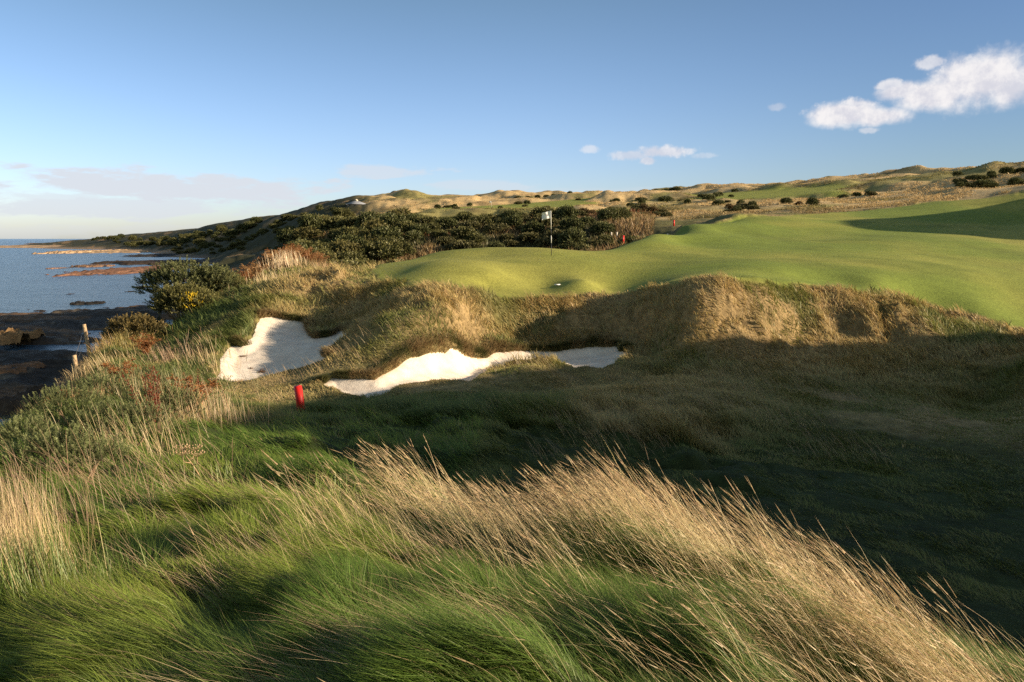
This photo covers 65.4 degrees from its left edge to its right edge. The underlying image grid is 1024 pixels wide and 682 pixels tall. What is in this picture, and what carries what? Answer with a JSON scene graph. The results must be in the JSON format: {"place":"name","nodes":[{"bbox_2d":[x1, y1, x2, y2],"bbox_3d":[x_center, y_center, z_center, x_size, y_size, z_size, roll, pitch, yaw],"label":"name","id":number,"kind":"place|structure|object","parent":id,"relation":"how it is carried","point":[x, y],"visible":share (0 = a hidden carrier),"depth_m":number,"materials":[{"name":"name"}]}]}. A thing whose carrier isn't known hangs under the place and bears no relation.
{"place":"outdoors","nodes":[
{"label":"outdoors","id":0,"kind":"place"},
{"bbox_2d":[0,239,212,425],"bbox_3d":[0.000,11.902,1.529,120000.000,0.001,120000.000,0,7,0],"label":"sea","id":1,"kind":"structure","parent":0,"point":[26,282],"depth_m":214.93,"materials":[{"name":"liquid"}]},
{"bbox_2d":[0,245,64,247],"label":"rock reef","id":2,"kind":"object","parent":1,"relation":"in","point":[24,246],"visible":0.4,"depth_m":1063.27},
{"bbox_2d":[32,249,126,253],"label":"rock reef","id":3,"kind":"object","parent":1,"relation":"in","point":[65,252],"visible":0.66,"depth_m":660.97},
{"bbox_2d":[70,301,105,304],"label":"rock reef","id":4,"kind":"object","parent":1,"relation":"in","point":[86,303],"visible":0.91,"depth_m":147.29},
{"bbox_2d":[71,264,114,266],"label":"rock reef","id":5,"kind":"object","parent":1,"relation":"in","point":[100,265],"visible":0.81,"depth_m":344.82},
{"bbox_2d":[46,265,190,276],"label":"rock reef","id":6,"kind":"object","parent":1,"relation":"in","point":[122,270],"visible":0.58,"depth_m":280.67},
{"bbox_2d":[84,249,154,252],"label":"rock reef","id":7,"kind":"object","parent":1,"relation":"in","point":[130,251],"visible":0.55,"depth_m":689.07},
{"bbox_2d":[84,259,202,264],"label":"rock reef","id":8,"kind":"object","parent":1,"relation":"in","point":[142,262],"visible":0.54,"depth_m":383.84},
{"bbox_2d":[121,253,186,256],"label":"rock reef","id":9,"kind":"object","parent":1,"relation":"in","point":[156,255],"visible":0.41,"depth_m":538.21},
{"bbox_2d":[0,246,219,419],"bbox_3d":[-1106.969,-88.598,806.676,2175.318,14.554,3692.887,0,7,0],"label":"beach","id":10,"kind":"structure","parent":0,"point":[61,327],"depth_m":96.80,"materials":[{"name":"sand"}]},
{"bbox_2d":[0,327,30,345],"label":"rock ledge","id":11,"kind":"object","parent":10,"relation":"on","point":[8,336],"visible":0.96,"depth_m":87.47,"materials":[{"name":"stone"}]},
{"bbox_2d":[0,359,45,373],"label":"rock ledge","id":12,"kind":"object","parent":10,"relation":"on","point":[22,366],"visible":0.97,"depth_m":68.77,"materials":[{"name":"stone"}]},
{"bbox_2d":[0,384,62,415],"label":"rock ledge","id":13,"kind":"object","parent":10,"relation":"on","point":[10,404],"visible":0.45,"depth_m":52.67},
{"bbox_2d":[21,328,45,339],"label":"rock ledge","id":14,"kind":"object","parent":10,"relation":"on","point":[38,333],"visible":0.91,"depth_m":91.62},
{"bbox_2d":[15,311,960,681],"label":"dry straw","id":15,"kind":"object","parent":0,"point":[433,511],"visible":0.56,"depth_m":6.61,"materials":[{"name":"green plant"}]},
{"bbox_2d":[0,162,1023,681],"bbox_3d":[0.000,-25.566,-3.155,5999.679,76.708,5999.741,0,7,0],"label":"rough ground","id":16,"kind":"structure","parent":0,"point":[1008,520],"depth_m":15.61,"materials":[{"name":"plant"}]},
{"bbox_2d":[0,409,65,452],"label":"gorse bush","id":17,"kind":"object","parent":16,"relation":"on","point":[18,422],"visible":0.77,"depth_m":10.61,"materials":[{"name":"green plant"}]},
{"bbox_2d":[21,380,106,427],"bbox_3d":[-7.475,1.141,13.232,1.403,0.980,1.087,0,7,0],"label":"gorse bush","id":18,"kind":"object","parent":16,"relation":"on","point":[57,396],"visible":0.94,"depth_m":13.19,"materials":[{"name":"green plant"}]},
{"bbox_2d":[0,419,131,484],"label":"gorse bush","id":19,"kind":"object","parent":16,"relation":"on","point":[40,440],"visible":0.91,"depth_m":8.57,"materials":[{"name":"green plant"}]},
{"bbox_2d":[72,324,97,378],"bbox_3d":[-17.014,1.634,32.413,0.477,4.767,12.056,-3,8,-22],"label":"post fence","id":20,"kind":"object","parent":16,"relation":"on","point":[74,357],"visible":0.44,"depth_m":31.62,"materials":[{"name":"brown wood"}]},
{"bbox_2d":[71,370,152,401],"bbox_3d":[-7.382,1.016,14.768,1.397,0.942,1.028,0,7,0],"label":"gorse bush","id":21,"kind":"object","parent":16,"relation":"on","point":[117,385],"visible":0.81,"depth_m":14.68,"materials":[{"name":"green plant"}]},
{"bbox_2d":[61,396,180,447],"bbox_3d":[-5.483,1.221,11.049,1.626,0.964,1.009,0,7,0],"label":"gorse bush","id":22,"kind":"object","parent":16,"relation":"on","point":[99,411],"visible":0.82,"depth_m":10.98,"materials":[{"name":"green plant"}]},
{"bbox_2d":[99,357,146,383],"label":"bracken","id":23,"kind":"object","parent":16,"relation":"on","point":[113,369],"visible":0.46,"depth_m":22.18,"materials":[{"name":"brown plant"}]},
{"bbox_2d":[94,313,171,344],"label":"gorse bush","id":24,"kind":"object","parent":16,"relation":"on","point":[104,331],"visible":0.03,"depth_m":35.65,"materials":[{"name":"green plant"}]},
{"bbox_2d":[103,311,168,341],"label":"gorse bush","id":25,"kind":"object","parent":16,"relation":"on","point":[132,322],"visible":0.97,"depth_m":30.39,"materials":[{"name":"green plant"}]},
{"bbox_2d":[122,364,162,437],"bbox_3d":[-5.395,0.914,11.788,0.381,1.158,0.572,5,9,34],"label":"dock plant","id":26,"kind":"object","parent":16,"relation":"on","point":[155,396],"visible":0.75,"depth_m":11.83,"materials":[{"name":"brown plant"}]},
{"bbox_2d":[129,331,159,354],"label":"bracken","id":27,"kind":"object","parent":16,"relation":"on","point":[145,345],"visible":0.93,"depth_m":27.14,"materials":[{"name":"brown plant"}]},
{"bbox_2d":[114,363,191,390],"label":"gorse bush","id":28,"kind":"object","parent":16,"relation":"on","point":[157,373],"visible":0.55,"depth_m":18.23,"materials":[{"name":"green plant"}]},
{"bbox_2d":[122,380,205,429],"bbox_3d":[-5.768,1.115,13.274,1.287,0.971,0.976,-4,8,-28],"label":"gorse bush","id":29,"kind":"object","parent":16,"relation":"on","point":[181,394],"visible":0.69,"depth_m":13.20,"materials":[{"name":"green plant"}]},
{"bbox_2d":[144,279,226,320],"bbox_3d":[-13.695,-1.615,33.603,3.667,1.955,2.507,0,7,0],"label":"gorse bush","id":30,"kind":"object","parent":16,"relation":"on","point":[180,296],"visible":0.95,"depth_m":33.01,"materials":[{"name":"green plant"}]},
{"bbox_2d":[131,256,245,322],"bbox_3d":[-14.955,-2.219,37.014,5.501,3.563,3.710,0,7,0],"label":"gorse bush","id":31,"kind":"object","parent":16,"relation":"on","point":[205,271],"visible":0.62,"depth_m":36.42,"materials":[{"name":"green plant"}]},
{"bbox_2d":[173,444,204,476],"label":"dead hogweed","id":32,"kind":"object","parent":16,"relation":"on","point":[191,452],"visible":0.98,"depth_m":9.02,"materials":[{"name":"plant"}]},
{"bbox_2d":[162,374,220,416],"bbox_3d":[-5.796,0.987,14.437,1.070,0.894,1.139,-7,10,-43],"label":"bracken","id":33,"kind":"object","parent":16,"relation":"on","point":[211,384],"visible":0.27,"depth_m":14.38,"materials":[{"name":"brown plant"}]},
{"bbox_2d":[0,247,405,637],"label":"tall grass","id":34,"kind":"structure","parent":16,"relation":"on","point":[58,562],"depth_m":7.12,"materials":[{"name":"plant"}]},
{"bbox_2d":[210,371,243,423],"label":"dead hogweed","id":35,"kind":"object","parent":16,"relation":"on","point":[227,377],"visible":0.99,"depth_m":14.41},
{"bbox_2d":[201,270,254,291],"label":"gorse bush","id":36,"kind":"object","parent":16,"relation":"on","point":[242,279],"visible":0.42,"depth_m":37.20,"materials":[{"name":"green plant"}]},
{"bbox_2d":[239,263,268,279],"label":"bracken","id":37,"kind":"object","parent":16,"relation":"on","point":[255,269],"visible":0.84,"depth_m":44.35,"materials":[{"name":"brown plant"}]},
{"bbox_2d":[262,250,284,265],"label":"bracken","id":38,"kind":"object","parent":16,"relation":"on","point":[270,255],"visible":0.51,"depth_m":47.49,"materials":[{"name":"brown plant"}]},
{"bbox_2d":[217,317,343,380],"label":"bunker sand","id":39,"kind":"structure","parent":16,"relation":"on","point":[278,344],"depth_m":26.96,"materials":[{"name":"sand"}]},
{"bbox_2d":[273,226,296,245],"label":"gorse bush","id":40,"kind":"object","parent":16,"relation":"on","point":[282,234],"visible":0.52,"depth_m":91.69,"materials":[{"name":"green plant"}]},
{"bbox_2d":[293,385,304,411],"bbox_3d":[-4.731,1.391,17.798,0.150,0.800,0.150,-11,10,-29],"label":"marker stake","id":41,"kind":"object","parent":16,"relation":"on","point":[299,397],"visible":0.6,"depth_m":17.71,"materials":[{"name":"red paint"}]},
{"bbox_2d":[286,225,325,239],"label":"gorse bush","id":42,"kind":"object","parent":16,"relation":"on","point":[308,232],"visible":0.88,"depth_m":88.30,"materials":[{"name":"green plant"}]},
{"bbox_2d":[286,239,332,250],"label":"gorse bush","id":43,"kind":"object","parent":16,"relation":"on","point":[319,244],"visible":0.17,"depth_m":69.66,"materials":[{"name":"green plant"}]},
{"bbox_2d":[296,213,326,230],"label":"gorse bush","id":44,"kind":"object","parent":16,"relation":"on","point":[314,221],"visible":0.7,"depth_m":92.80,"materials":[{"name":"green plant"}]},
{"bbox_2d":[310,249,339,264],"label":"gorse bush","id":45,"kind":"object","parent":16,"relation":"on","point":[333,257],"visible":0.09,"depth_m":66.40,"materials":[{"name":"green plant"}]},
{"bbox_2d":[321,215,348,230],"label":"gorse bush","id":46,"kind":"object","parent":16,"relation":"on","point":[330,222],"visible":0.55,"depth_m":94.51,"materials":[{"name":"green plant"}]},
{"bbox_2d":[332,207,353,216],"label":"gorse bush","id":47,"kind":"object","parent":16,"relation":"on","point":[340,211],"visible":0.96,"depth_m":108.20,"materials":[{"name":"green plant"}]},
{"bbox_2d":[337,215,356,227],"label":"gorse bush","id":48,"kind":"object","parent":16,"relation":"on","point":[350,221],"visible":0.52,"depth_m":92.48,"materials":[{"name":"green plant"}]},
{"bbox_2d":[332,239,363,256],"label":"gorse bush","id":49,"kind":"object","parent":16,"relation":"on","point":[348,245],"visible":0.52,"depth_m":72.37,"materials":[{"name":"green plant"}]},
{"bbox_2d":[327,257,369,267],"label":"gorse bush","id":50,"kind":"object","parent":16,"relation":"on","point":[359,263],"visible":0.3,"depth_m":65.85,"materials":[{"name":"green plant"}]},
{"bbox_2d":[331,233,365,245],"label":"gorse bush","id":51,"kind":"object","parent":16,"relation":"on","point":[354,239],"visible":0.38,"depth_m":75.20,"materials":[{"name":"green plant"}]},
{"bbox_2d":[330,225,368,238],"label":"gorse bush","id":52,"kind":"object","parent":16,"relation":"on","point":[361,230],"visible":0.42,"depth_m":79.44,"materials":[{"name":"green plant"}]},
{"bbox_2d":[336,250,368,262],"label":"gorse bush","id":53,"kind":"object","parent":16,"relation":"on","point":[350,255],"visible":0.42,"depth_m":69.62,"materials":[{"name":"green plant"}]},
{"bbox_2d":[355,210,379,227],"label":"gorse bush","id":54,"kind":"object","parent":16,"relation":"on","point":[365,216],"visible":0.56,"depth_m":89.51,"materials":[{"name":"green plant"}]},
{"bbox_2d":[356,218,391,235],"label":"gorse bush","id":55,"kind":"object","parent":16,"relation":"on","point":[369,225],"visible":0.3,"depth_m":82.22,"materials":[{"name":"green plant"}]},
{"bbox_2d":[360,240,403,259],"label":"gorse bush","id":56,"kind":"object","parent":16,"relation":"on","point":[383,250],"visible":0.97,"depth_m":73.01,"materials":[{"name":"green plant"}]},
{"bbox_2d":[369,225,407,241],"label":"gorse bush","id":57,"kind":"object","parent":16,"relation":"on","point":[383,231],"visible":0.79,"depth_m":77.97,"materials":[{"name":"green plant"}]},
{"bbox_2d":[374,235,402,251],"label":"gorse bush","id":58,"kind":"object","parent":16,"relation":"on","point":[392,239],"visible":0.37,"depth_m":74.64,"materials":[{"name":"green plant"}]},
{"bbox_2d":[378,212,408,226],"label":"gorse bush","id":59,"kind":"object","parent":16,"relation":"on","point":[389,219],"visible":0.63,"depth_m":84.40,"materials":[{"name":"green plant"}]},
{"bbox_2d":[387,206,411,214],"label":"gorse bush","id":60,"kind":"object","parent":16,"relation":"on","point":[396,210],"visible":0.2,"depth_m":95.72,"materials":[{"name":"green plant"}]},
{"bbox_2d":[390,220,415,232],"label":"gorse bush","id":61,"kind":"object","parent":16,"relation":"on","point":[405,226],"visible":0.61,"depth_m":83.51,"materials":[{"name":"green plant"}]},
{"bbox_2d":[391,240,416,254],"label":"gorse bush","id":62,"kind":"object","parent":16,"relation":"on","point":[408,248],"visible":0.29,"depth_m":74.79,"materials":[{"name":"green plant"}]},
{"bbox_2d":[403,230,423,240],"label":"gorse bush","id":63,"kind":"object","parent":16,"relation":"on","point":[411,234],"visible":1,"depth_m":79.91,"materials":[{"name":"green plant"}]},
{"bbox_2d":[409,223,431,236],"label":"gorse bush","id":64,"kind":"object","parent":16,"relation":"on","point":[425,229],"visible":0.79,"depth_m":82.88,"materials":[{"name":"green plant"}]},
{"bbox_2d":[211,306,635,399],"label":"fringe grass","id":65,"kind":"structure","parent":16,"relation":"on","point":[417,347],"depth_m":26.91,"materials":[{"name":"plant"}]},
{"bbox_2d":[412,215,438,224],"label":"gorse bush","id":66,"kind":"object","parent":16,"relation":"on","point":[424,219],"visible":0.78,"depth_m":90.50,"materials":[{"name":"green plant"}]},
{"bbox_2d":[422,222,441,230],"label":"gorse bush","id":67,"kind":"object","parent":16,"relation":"on","point":[433,225],"visible":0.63,"depth_m":84.46,"materials":[{"name":"green plant"}]},
{"bbox_2d":[429,229,448,237],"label":"gorse bush","id":68,"kind":"object","parent":16,"relation":"on","point":[439,233],"visible":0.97,"depth_m":81.28,"materials":[{"name":"green plant"}]},
{"bbox_2d":[435,236,457,244],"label":"gorse bush","id":69,"kind":"object","parent":16,"relation":"on","point":[448,239],"visible":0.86,"depth_m":78.67,"materials":[{"name":"green plant"}]},
{"bbox_2d":[435,216,459,228],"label":"gorse bush","id":70,"kind":"object","parent":16,"relation":"on","point":[445,222],"visible":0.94,"depth_m":86.66,"materials":[{"name":"green plant"}]},
{"bbox_2d":[254,208,655,275],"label":"gully scrub","id":71,"kind":"object","parent":16,"relation":"on","point":[638,221],"visible":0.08,"depth_m":81.57,"materials":[{"name":"green leaf"}]},
{"bbox_2d":[441,239,482,250],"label":"gorse bush","id":72,"kind":"object","parent":16,"relation":"on","point":[461,244],"visible":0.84,"depth_m":76.70,"materials":[{"name":"green plant"}]},
{"bbox_2d":[449,225,477,239],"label":"gorse bush","id":73,"kind":"object","parent":16,"relation":"on","point":[459,233],"visible":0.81,"depth_m":79.96,"materials":[{"name":"green plant"}]},
{"bbox_2d":[453,212,474,221],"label":"gorse bush","id":74,"kind":"object","parent":16,"relation":"on","point":[461,217],"visible":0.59,"depth_m":94.08,"materials":[{"name":"green plant"}]},
{"bbox_2d":[456,219,482,230],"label":"gorse bush","id":75,"kind":"object","parent":16,"relation":"on","point":[474,224],"visible":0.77,"depth_m":84.86,"materials":[{"name":"green plant"}]},
{"bbox_2d":[463,233,485,242],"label":"gorse bush","id":76,"kind":"object","parent":16,"relation":"on","point":[477,237],"visible":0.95,"depth_m":79.09,"materials":[{"name":"green plant"}]},
{"bbox_2d":[325,346,627,397],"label":"bunker sand","id":77,"kind":"structure","parent":16,"relation":"on","point":[450,364],"depth_m":25.39,"materials":[{"name":"sand"}]},
{"bbox_2d":[467,214,493,225],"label":"gorse bush","id":78,"kind":"object","parent":16,"relation":"on","point":[483,220],"visible":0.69,"depth_m":87.69,"materials":[{"name":"green plant"}]},
{"bbox_2d":[482,222,511,232],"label":"gorse bush","id":79,"kind":"object","parent":16,"relation":"on","point":[499,227],"visible":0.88,"depth_m":83.93,"materials":[{"name":"green plant"}]},
{"bbox_2d":[493,217,514,226],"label":"gorse bush","id":80,"kind":"object","parent":16,"relation":"on","point":[505,221],"visible":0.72,"depth_m":85.83,"materials":[{"name":"green plant"}]},
{"bbox_2d":[497,233,516,240],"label":"gorse bush","id":81,"kind":"object","parent":16,"relation":"on","point":[505,236],"visible":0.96,"depth_m":80.92,"materials":[{"name":"green plant"}]},
{"bbox_2d":[497,208,522,222],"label":"gorse bush","id":82,"kind":"object","parent":16,"relation":"on","point":[504,215],"visible":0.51,"depth_m":89.64,"materials":[{"name":"green plant"}]},
{"bbox_2d":[0,392,1023,681],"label":"foreground grass","id":83,"kind":"structure","parent":16,"relation":"on","point":[96,620],"depth_m":4.56,"materials":[{"name":"plant"}]},
{"bbox_2d":[507,213,522,228],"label":"gorse bush","id":84,"kind":"object","parent":16,"relation":"on","point":[517,219],"visible":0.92,"depth_m":85.66,"materials":[{"name":"green plant"}]},
{"bbox_2d":[517,231,543,240],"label":"gorse bush","id":85,"kind":"object","parent":16,"relation":"on","point":[533,236],"visible":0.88,"depth_m":80.80,"materials":[{"name":"green plant"}]},
{"bbox_2d":[521,221,546,233],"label":"gorse bush","id":86,"kind":"object","parent":16,"relation":"on","point":[535,226],"visible":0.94,"depth_m":82.98,"materials":[{"name":"green plant"}]},
{"bbox_2d":[528,206,555,217],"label":"gorse bush","id":87,"kind":"object","parent":16,"relation":"on","point":[540,210],"visible":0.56,"depth_m":94.84,"materials":[{"name":"green plant"}]},
{"bbox_2d":[529,216,559,226],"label":"gorse bush","id":88,"kind":"object","parent":16,"relation":"on","point":[552,221],"visible":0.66,"depth_m":86.20,"materials":[{"name":"green plant"}]},
{"bbox_2d":[533,236,556,247],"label":"gorse bush","id":89,"kind":"object","parent":16,"relation":"on","point":[543,241],"visible":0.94,"depth_m":78.94,"materials":[{"name":"green plant"}]},
{"bbox_2d":[543,229,564,239],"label":"gorse bush","id":90,"kind":"object","parent":16,"relation":"on","point":[555,232],"visible":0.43,"depth_m":80.39,"materials":[{"name":"green plant"}]},
{"bbox_2d":[554,204,577,219],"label":"gorse bush","id":91,"kind":"object","parent":16,"relation":"on","point":[562,212],"visible":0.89,"depth_m":89.59,"materials":[{"name":"green plant"}]},
{"bbox_2d":[556,226,587,243],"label":"gorse bush","id":92,"kind":"object","parent":16,"relation":"on","point":[573,234],"visible":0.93,"depth_m":78.48,"materials":[{"name":"green plant"}]},
{"bbox_2d":[557,215,586,230],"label":"gorse bush","id":93,"kind":"object","parent":16,"relation":"on","point":[565,223],"visible":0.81,"depth_m":81.91,"materials":[{"name":"green plant"}]},
{"bbox_2d":[571,243,595,250],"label":"gorse bush","id":94,"kind":"object","parent":16,"relation":"on","point":[582,247],"visible":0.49,"depth_m":75.98,"materials":[{"name":"green plant"}]},
{"bbox_2d":[578,216,596,224],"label":"gorse bush","id":95,"kind":"object","parent":16,"relation":"on","point":[587,220],"visible":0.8,"depth_m":86.21,"materials":[{"name":"green plant"}]},
{"bbox_2d":[587,238,614,248],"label":"gorse bush","id":96,"kind":"object","parent":16,"relation":"on","point":[594,242],"visible":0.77,"depth_m":77.83,"materials":[{"name":"green plant"}]},
{"bbox_2d":[589,221,615,234],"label":"gorse bush","id":97,"kind":"object","parent":16,"relation":"on","point":[601,227],"visible":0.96,"depth_m":81.68,"materials":[{"name":"green plant"}]},
{"bbox_2d":[596,208,618,220],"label":"gorse bush","id":98,"kind":"object","parent":16,"relation":"on","point":[605,213],"visible":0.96,"depth_m":88.67,"materials":[{"name":"green plant"}]},
{"bbox_2d":[612,208,631,218],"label":"gorse bush","id":99,"kind":"object","parent":16,"relation":"on","point":[621,212],"visible":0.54,"depth_m":90.68,"materials":[{"name":"green plant"}]},
{"bbox_2d":[614,235,644,246],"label":"gorse bush","id":100,"kind":"object","parent":16,"relation":"on","point":[629,239],"visible":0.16,"depth_m":76.28,"materials":[{"name":"green plant"}]},
{"bbox_2d":[311,160,1023,219],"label":"dune grass","id":101,"kind":"structure","parent":16,"relation":"on","point":[917,198],"depth_m":130.81,"materials":[{"name":"plant"}]},
{"bbox_2d":[372,193,1023,327],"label":"fairway","id":102,"kind":"structure","parent":16,"relation":"on","point":[968,255],"depth_m":40.74,"materials":[{"name":"plant"}]},
{"bbox_2d":[542,211,551,254],"bbox_3d":[1.796,-5.477,40.649,0.513,2.300,0.136,-1,7,0],"label":"golf flag","id":103,"kind":"object","parent":102,"relation":"on","point":[546,215],"visible":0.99,"depth_m":40.53,"materials":[{"name":"white fabric"}]},
{"bbox_2d":[970,179,993,188],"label":"gorse bush","id":104,"kind":"object","parent":16,"relation":"on","point":[982,183],"visible":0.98,"depth_m":123.49,"materials":[{"name":"green plant"}]},
{"bbox_2d":[998,166,1015,173],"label":"gorse bush","id":105,"kind":"object","parent":16,"relation":"on","point":[1003,169],"visible":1,"depth_m":143.02,"materials":[{"name":"green plant"}]},
{"bbox_2d":[0,0,1023,238],"label":"sky","id":106,"kind":"structure","parent":0,"point":[124,117],"materials":[{"name":"blue"}]},
{"bbox_2d":[172,437,1023,681],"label":"dry grass","id":107,"kind":"structure","parent":0,"point":[908,647],"depth_m":5.25,"materials":[{"name":"plant"}]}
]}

